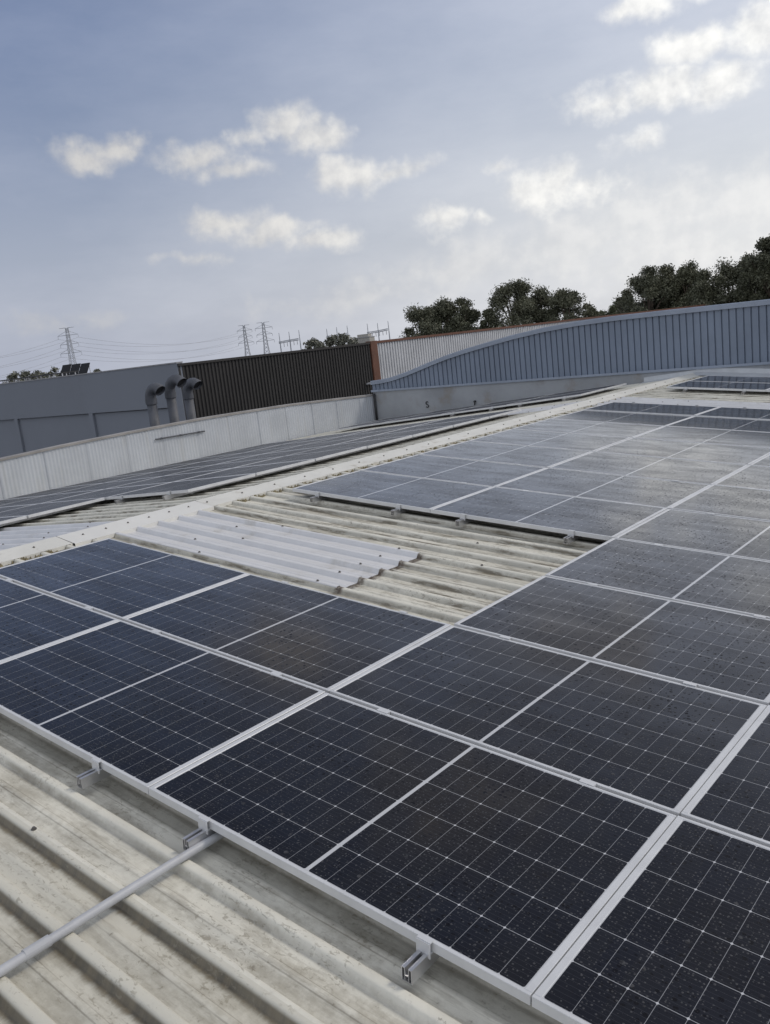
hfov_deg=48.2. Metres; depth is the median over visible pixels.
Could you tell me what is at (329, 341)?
tree
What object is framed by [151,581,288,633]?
mounting rail
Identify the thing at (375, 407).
downpipe
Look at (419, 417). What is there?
solar panel
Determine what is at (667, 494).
solar panel
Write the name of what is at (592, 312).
tree
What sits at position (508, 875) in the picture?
solar panel
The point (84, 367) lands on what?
solar panel
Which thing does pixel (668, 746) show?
solar panel
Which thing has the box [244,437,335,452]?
solar panel
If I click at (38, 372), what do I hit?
tree
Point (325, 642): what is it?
solar panel
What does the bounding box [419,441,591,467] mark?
solar panel
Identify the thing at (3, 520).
solar panel
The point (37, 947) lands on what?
conduit
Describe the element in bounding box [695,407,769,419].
solar panel
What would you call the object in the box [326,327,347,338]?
substation gantry
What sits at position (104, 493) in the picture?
solar panel
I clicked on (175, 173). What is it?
sky
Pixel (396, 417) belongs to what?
solar panel
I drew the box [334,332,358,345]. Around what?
tree
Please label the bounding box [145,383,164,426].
vent pipe
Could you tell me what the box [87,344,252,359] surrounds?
power line
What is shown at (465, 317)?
tree
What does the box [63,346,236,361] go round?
power line
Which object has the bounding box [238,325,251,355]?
pylon
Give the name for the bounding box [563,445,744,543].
mounting rail
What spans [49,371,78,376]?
roof panel
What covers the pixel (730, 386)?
solar panel
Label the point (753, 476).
solar panel
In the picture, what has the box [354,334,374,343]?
building
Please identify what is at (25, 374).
tree
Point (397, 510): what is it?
mounting rail
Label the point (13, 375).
tree
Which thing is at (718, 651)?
solar panel
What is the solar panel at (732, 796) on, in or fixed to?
on the mounting rail
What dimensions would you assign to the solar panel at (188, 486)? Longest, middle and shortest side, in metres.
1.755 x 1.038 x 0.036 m
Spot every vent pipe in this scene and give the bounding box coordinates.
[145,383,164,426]
[164,374,186,422]
[182,378,201,419]
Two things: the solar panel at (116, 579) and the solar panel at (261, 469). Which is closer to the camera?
the solar panel at (116, 579)
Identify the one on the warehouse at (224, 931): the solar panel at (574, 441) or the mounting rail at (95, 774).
the mounting rail at (95, 774)
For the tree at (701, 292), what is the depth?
85.53 m
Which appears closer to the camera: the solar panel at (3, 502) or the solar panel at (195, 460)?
the solar panel at (3, 502)
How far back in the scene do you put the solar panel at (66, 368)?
48.87 m
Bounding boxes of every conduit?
[0,832,223,977]
[155,430,204,439]
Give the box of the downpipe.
[373,393,377,419]
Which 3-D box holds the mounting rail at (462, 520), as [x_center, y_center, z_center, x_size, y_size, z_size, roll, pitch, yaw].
[3.046,-0.731,10.210,0.090,0.093,7.569,9,18,39]
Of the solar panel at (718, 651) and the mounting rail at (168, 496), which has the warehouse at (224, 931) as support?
the mounting rail at (168, 496)
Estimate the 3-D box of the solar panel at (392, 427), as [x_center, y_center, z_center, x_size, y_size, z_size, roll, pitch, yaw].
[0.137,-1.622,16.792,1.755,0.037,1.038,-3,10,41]
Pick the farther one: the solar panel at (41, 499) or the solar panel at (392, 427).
the solar panel at (392, 427)
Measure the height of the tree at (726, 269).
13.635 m
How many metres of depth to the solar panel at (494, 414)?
15.47 m
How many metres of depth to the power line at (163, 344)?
422.53 m
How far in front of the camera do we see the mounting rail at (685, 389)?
15.74 m
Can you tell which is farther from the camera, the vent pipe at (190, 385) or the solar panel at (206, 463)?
the vent pipe at (190, 385)
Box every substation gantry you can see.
[279,330,301,351]
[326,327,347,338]
[367,323,389,339]
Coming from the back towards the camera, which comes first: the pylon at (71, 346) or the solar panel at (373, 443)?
the pylon at (71, 346)
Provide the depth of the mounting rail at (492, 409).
18.63 m
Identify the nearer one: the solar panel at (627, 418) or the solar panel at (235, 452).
the solar panel at (627, 418)
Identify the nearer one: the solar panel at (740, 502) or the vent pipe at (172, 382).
the solar panel at (740, 502)
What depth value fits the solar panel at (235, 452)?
18.32 m
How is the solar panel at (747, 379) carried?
on the mounting rail at (685, 389)
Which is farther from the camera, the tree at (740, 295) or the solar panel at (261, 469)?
the tree at (740, 295)
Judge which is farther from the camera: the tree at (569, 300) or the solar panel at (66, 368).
the tree at (569, 300)
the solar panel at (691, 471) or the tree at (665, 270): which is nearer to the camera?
the solar panel at (691, 471)
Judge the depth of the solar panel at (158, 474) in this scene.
14.80 m
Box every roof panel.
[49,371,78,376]
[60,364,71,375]
[69,363,80,374]
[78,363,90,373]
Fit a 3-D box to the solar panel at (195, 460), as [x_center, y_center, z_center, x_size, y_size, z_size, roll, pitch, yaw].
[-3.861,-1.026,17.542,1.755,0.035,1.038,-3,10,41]
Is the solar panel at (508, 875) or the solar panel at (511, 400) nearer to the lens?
the solar panel at (508, 875)
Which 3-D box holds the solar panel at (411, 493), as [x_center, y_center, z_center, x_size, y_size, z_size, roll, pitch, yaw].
[0.058,-0.228,8.648,1.755,0.035,1.038,9,18,39]
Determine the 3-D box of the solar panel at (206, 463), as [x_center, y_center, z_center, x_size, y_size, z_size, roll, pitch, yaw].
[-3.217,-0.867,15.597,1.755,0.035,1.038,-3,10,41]
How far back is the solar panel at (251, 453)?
16.37 m
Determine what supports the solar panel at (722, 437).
on the mounting rail at (462, 520)
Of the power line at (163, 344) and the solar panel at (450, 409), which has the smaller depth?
the solar panel at (450, 409)
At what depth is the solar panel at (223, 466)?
13.63 m
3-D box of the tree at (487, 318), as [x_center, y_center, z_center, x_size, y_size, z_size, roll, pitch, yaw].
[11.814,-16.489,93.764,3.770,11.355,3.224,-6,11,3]
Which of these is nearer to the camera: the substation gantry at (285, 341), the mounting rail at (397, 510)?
the mounting rail at (397, 510)
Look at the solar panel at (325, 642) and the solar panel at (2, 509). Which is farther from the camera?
the solar panel at (2, 509)
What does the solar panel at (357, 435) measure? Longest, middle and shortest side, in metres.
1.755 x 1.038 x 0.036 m
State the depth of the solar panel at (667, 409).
13.29 m
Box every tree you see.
[5,371,18,382]
[17,370,40,380]
[33,370,51,376]
[40,367,60,378]
[302,337,325,349]
[324,334,346,346]
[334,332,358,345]
[399,302,444,337]
[418,296,470,333]
[439,296,489,333]
[479,308,495,328]
[482,277,540,328]
[519,285,563,324]
[537,288,588,321]
[582,303,602,317]
[597,301,619,315]
[612,265,678,313]
[614,289,634,313]
[634,263,685,309]
[657,260,708,308]
[676,267,731,306]
[711,256,745,302]
[726,253,767,302]
[731,233,769,302]
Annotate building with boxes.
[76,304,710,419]
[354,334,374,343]
[370,299,769,419]
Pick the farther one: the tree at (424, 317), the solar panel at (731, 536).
the tree at (424, 317)
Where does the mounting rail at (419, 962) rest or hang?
on the warehouse at (224, 931)
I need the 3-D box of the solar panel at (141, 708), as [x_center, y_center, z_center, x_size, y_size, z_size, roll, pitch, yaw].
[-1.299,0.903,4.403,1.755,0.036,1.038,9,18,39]
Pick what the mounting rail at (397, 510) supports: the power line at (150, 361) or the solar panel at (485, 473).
the solar panel at (485, 473)
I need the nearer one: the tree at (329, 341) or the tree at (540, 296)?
the tree at (540, 296)
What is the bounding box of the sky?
[0,0,769,383]
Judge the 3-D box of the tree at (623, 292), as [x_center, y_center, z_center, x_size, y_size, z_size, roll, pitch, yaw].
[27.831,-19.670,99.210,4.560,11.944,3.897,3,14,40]
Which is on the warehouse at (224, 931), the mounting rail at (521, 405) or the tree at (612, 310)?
the mounting rail at (521, 405)
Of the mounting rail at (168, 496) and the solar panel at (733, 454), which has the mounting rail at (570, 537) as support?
the solar panel at (733, 454)
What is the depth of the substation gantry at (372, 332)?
322.98 m
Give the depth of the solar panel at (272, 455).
14.45 m
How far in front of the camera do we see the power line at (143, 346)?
421.59 m
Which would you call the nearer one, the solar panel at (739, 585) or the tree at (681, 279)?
the solar panel at (739, 585)
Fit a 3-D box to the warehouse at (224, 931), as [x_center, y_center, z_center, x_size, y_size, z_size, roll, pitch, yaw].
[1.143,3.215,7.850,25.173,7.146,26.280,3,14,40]
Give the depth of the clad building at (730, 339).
20.38 m
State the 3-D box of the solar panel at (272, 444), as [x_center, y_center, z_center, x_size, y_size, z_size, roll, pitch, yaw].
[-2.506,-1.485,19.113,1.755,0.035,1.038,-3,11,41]
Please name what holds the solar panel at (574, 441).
on the mounting rail at (397, 510)
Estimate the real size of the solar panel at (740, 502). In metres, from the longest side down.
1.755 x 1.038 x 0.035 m
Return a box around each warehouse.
[0,361,185,457]
[0,373,769,1023]
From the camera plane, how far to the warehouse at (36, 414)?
43.50 m
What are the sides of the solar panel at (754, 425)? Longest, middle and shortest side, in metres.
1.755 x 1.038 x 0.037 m
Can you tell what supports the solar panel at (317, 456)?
on the mounting rail at (168, 496)
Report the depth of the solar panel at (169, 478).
12.82 m
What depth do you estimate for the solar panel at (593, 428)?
11.75 m
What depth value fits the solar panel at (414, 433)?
13.90 m
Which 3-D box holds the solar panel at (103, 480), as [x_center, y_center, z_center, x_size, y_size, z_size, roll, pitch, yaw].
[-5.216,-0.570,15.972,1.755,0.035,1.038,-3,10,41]
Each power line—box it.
[58,335,230,346]
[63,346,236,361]
[80,332,249,344]
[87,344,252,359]
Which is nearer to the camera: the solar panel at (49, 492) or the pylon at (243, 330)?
the solar panel at (49, 492)
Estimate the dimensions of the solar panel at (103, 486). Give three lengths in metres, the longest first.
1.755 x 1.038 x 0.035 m
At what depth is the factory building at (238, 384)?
44.16 m
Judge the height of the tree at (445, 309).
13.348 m
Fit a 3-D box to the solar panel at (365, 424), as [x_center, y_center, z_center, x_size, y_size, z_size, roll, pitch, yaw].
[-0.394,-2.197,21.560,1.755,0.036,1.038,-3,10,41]
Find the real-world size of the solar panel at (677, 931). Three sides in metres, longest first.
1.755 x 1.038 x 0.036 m
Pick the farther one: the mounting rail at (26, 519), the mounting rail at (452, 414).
the mounting rail at (452, 414)
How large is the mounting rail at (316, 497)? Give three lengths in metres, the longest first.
7.569 x 0.093 x 0.090 m
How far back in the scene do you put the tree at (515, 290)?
92.28 m
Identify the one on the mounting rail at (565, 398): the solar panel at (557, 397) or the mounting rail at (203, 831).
the solar panel at (557, 397)
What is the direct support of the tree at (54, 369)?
on the ground
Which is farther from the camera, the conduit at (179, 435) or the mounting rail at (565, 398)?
the conduit at (179, 435)
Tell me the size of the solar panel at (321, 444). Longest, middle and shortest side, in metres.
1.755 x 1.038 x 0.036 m
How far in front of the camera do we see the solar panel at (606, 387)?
18.72 m
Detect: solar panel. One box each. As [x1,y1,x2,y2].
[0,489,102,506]
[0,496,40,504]
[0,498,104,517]
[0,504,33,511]
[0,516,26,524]
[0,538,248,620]
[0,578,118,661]
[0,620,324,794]
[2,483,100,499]
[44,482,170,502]
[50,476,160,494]
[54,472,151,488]
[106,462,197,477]
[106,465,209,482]
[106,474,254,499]
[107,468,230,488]
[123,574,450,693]
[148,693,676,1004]
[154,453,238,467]
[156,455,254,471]
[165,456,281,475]
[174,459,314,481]
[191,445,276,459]
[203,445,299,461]
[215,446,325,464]
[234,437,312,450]
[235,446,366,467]
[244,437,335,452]
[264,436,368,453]
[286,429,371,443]
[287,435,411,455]
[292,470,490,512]
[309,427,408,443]
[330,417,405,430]
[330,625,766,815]
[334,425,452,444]
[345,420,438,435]
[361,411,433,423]
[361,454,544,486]
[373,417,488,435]
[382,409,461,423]
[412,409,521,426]
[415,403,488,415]
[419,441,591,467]
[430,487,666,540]
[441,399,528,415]
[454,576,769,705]
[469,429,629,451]
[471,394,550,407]
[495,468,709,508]
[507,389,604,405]
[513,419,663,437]
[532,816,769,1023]
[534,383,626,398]
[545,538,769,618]
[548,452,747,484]
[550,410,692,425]
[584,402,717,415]
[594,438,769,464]
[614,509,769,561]
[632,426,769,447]
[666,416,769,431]
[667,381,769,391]
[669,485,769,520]
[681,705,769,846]
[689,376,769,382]
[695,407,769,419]
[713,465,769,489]
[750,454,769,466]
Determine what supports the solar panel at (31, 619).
on the mounting rail
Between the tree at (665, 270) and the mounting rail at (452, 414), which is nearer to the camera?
the mounting rail at (452, 414)
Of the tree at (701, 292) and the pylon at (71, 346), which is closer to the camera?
the tree at (701, 292)
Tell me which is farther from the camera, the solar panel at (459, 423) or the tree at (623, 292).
the tree at (623, 292)
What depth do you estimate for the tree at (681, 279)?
88.12 m
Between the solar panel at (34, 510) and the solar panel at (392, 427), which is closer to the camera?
the solar panel at (34, 510)
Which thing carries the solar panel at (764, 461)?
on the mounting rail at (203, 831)
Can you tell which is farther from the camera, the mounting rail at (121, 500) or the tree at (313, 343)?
the tree at (313, 343)
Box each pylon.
[58,327,81,372]
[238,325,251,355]
[255,322,274,353]
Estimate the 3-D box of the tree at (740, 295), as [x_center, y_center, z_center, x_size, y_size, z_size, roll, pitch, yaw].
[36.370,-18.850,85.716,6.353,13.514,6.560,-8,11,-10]
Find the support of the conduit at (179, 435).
attached to the warehouse at (224, 931)
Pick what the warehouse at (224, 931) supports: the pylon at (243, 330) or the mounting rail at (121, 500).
the mounting rail at (121, 500)
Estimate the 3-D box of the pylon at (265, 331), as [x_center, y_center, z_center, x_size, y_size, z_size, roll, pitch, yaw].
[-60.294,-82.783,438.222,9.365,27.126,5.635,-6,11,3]
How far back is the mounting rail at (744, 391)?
15.08 m
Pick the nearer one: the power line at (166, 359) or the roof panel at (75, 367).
the roof panel at (75, 367)
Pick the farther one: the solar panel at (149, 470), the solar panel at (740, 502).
the solar panel at (149, 470)
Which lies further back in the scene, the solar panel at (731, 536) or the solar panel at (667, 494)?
the solar panel at (667, 494)
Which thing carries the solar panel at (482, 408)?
on the mounting rail at (492, 409)
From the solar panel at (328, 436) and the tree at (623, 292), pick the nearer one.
the solar panel at (328, 436)
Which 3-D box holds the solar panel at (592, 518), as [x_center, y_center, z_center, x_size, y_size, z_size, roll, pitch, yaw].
[1.411,-0.012,7.544,1.755,0.038,1.038,9,18,39]
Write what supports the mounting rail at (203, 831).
on the warehouse at (224, 931)
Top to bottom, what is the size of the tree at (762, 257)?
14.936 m
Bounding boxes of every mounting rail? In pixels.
[0,437,358,526]
[76,610,407,788]
[114,433,388,503]
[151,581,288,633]
[162,410,507,499]
[182,488,755,849]
[310,402,634,502]
[391,405,698,515]
[401,614,766,984]
[450,406,479,416]
[455,407,745,525]
[489,405,514,410]
[518,401,542,406]
[562,388,613,400]
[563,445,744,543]
[683,387,694,391]
[741,389,752,394]
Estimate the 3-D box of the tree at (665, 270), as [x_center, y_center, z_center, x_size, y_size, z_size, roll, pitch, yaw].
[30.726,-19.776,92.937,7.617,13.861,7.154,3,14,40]
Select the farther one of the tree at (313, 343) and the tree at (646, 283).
the tree at (313, 343)
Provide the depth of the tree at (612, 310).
105.75 m

